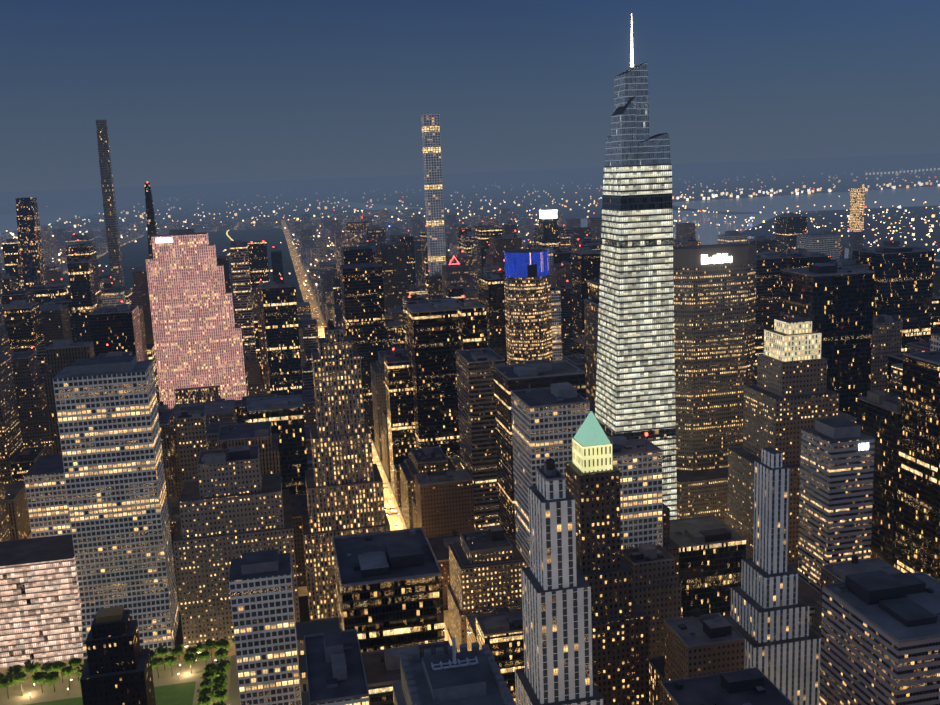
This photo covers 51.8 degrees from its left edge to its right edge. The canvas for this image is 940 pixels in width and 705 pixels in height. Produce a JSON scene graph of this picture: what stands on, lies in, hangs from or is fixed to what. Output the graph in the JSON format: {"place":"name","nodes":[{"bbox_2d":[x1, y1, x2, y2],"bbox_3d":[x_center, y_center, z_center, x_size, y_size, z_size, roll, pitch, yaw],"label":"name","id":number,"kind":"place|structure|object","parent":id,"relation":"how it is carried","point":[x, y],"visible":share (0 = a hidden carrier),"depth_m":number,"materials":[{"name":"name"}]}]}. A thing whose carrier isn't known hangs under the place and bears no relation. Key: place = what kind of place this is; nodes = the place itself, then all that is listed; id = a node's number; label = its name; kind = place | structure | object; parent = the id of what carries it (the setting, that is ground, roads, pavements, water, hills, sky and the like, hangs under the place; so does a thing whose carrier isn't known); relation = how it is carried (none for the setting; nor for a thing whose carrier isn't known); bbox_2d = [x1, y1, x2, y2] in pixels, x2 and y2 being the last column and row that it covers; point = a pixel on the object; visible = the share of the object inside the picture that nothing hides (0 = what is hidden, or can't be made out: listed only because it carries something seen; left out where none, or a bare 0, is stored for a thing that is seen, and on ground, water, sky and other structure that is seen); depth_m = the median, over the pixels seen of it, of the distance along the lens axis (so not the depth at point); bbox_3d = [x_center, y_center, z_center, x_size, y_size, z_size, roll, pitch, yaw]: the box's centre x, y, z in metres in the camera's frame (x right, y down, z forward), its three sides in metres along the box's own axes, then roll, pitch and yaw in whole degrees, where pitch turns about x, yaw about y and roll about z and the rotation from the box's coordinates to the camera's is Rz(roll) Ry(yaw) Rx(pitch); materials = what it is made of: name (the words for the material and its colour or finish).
{"place":"outdoors","nodes":[
{"label":"outdoors","id":0,"kind":"place"},
{"bbox_2d":[0,220,451,686],"bbox_3d":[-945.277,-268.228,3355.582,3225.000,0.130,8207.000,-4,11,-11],"label":"roads","id":1,"kind":"structure","parent":0,"point":[394,517],"depth_m":1006.83,"materials":[{"name":"asphalt"}]},
{"bbox_2d":[0,153,939,652],"bbox_3d":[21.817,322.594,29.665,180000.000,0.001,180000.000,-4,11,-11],"label":"ground","id":2,"kind":"structure","parent":0,"point":[480,193],"depth_m":12926.05,"materials":[{"name":"grey"}]},
{"bbox_2d":[15,120,157,289],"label":"skyscrapers","id":3,"kind":"structure","parent":2,"relation":"on","point":[31,248],"depth_m":1655.27,"materials":[{"name":"black glass"}]},
{"bbox_2d":[0,637,234,704],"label":"trees","id":4,"kind":"object","parent":2,"relation":"on","point":[217,673],"visible":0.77,"depth_m":631.59,"materials":[{"name":"green plant"}]},
{"bbox_2d":[0,655,239,704],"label":"bryant park grounds","id":5,"kind":"structure","parent":2,"relation":"on","point":[182,687],"depth_m":628.86,"materials":[{"name":"green plant"}]},
{"bbox_2d":[296,617,338,704],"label":"building","id":6,"kind":"structure","parent":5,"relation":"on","point":[319,626],"depth_m":641.35,"materials":[{"name":"stone"}]},
{"bbox_2d":[63,228,303,302],"bbox_3d":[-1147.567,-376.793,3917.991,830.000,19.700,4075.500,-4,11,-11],"label":"park","id":7,"kind":"structure","parent":2,"relation":"on","point":[134,255],"depth_m":4277.94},
{"bbox_2d":[146,229,246,409],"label":"skyscraper","id":8,"kind":"structure","parent":2,"relation":"on","point":[198,342],"depth_m":1240.78,"materials":[{"name":"stone"}]},
{"bbox_2d":[0,208,695,312],"bbox_3d":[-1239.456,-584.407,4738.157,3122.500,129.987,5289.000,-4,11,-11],"label":"distant buildings","id":9,"kind":"structure","parent":2,"relation":"on","point":[304,231],"depth_m":4674.67,"materials":[{"name":"black brick"}]},
{"bbox_2d":[421,114,445,274],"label":"skyscraper","id":10,"kind":"structure","parent":2,"relation":"on","point":[432,166],"depth_m":1819.43,"materials":[{"name":"concrete"}]},
{"bbox_2d":[0,188,939,704],"bbox_3d":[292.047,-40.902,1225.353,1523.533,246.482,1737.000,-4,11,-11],"label":"buildings","id":11,"kind":"structure","parent":2,"relation":"on","point":[88,572],"depth_m":638.21,"materials":[{"name":"beige stone"}]},
{"bbox_2d":[0,212,939,704],"bbox_3d":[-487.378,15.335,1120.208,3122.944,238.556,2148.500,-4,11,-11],"label":"buildings","id":12,"kind":"structure","parent":2,"relation":"on","point":[872,314],"depth_m":849.96,"materials":[{"name":"black brick"}]},
{"bbox_2d":[1,160,939,290],"bbox_3d":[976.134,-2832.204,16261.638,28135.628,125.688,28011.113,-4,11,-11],"label":"distant city lights","id":13,"kind":"object","parent":2,"relation":"on","point":[767,192],"visible":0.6,"depth_m":8590.05},
{"bbox_2d":[504,249,552,364],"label":"skyscraper","id":14,"kind":"structure","parent":2,"relation":"on","point":[527,294],"depth_m":1057.98,"materials":[{"name":"stone"}]},
{"bbox_2d":[595,13,676,519],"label":"skyscraper","id":15,"kind":"structure","parent":2,"relation":"on","point":[635,386],"depth_m":712.27,"materials":[{"name":"white glass"}]},
{"bbox_2d":[673,243,756,523],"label":"office tower","id":16,"kind":"structure","parent":2,"relation":"on","point":[714,312],"depth_m":849.36,"materials":[{"name":"black glass"}]},
{"bbox_2d":[0,186,939,261],"bbox_3d":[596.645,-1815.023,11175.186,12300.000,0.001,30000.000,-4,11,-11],"label":"water","id":17,"kind":"structure","parent":0,"point":[709,230],"depth_m":6803.09,"materials":[{"name":"blue liquid"}]},
{"bbox_2d":[0,0,939,191],"label":"sky","id":18,"kind":"structure","parent":0,"point":[186,91],"materials":[{"name":"blue"}]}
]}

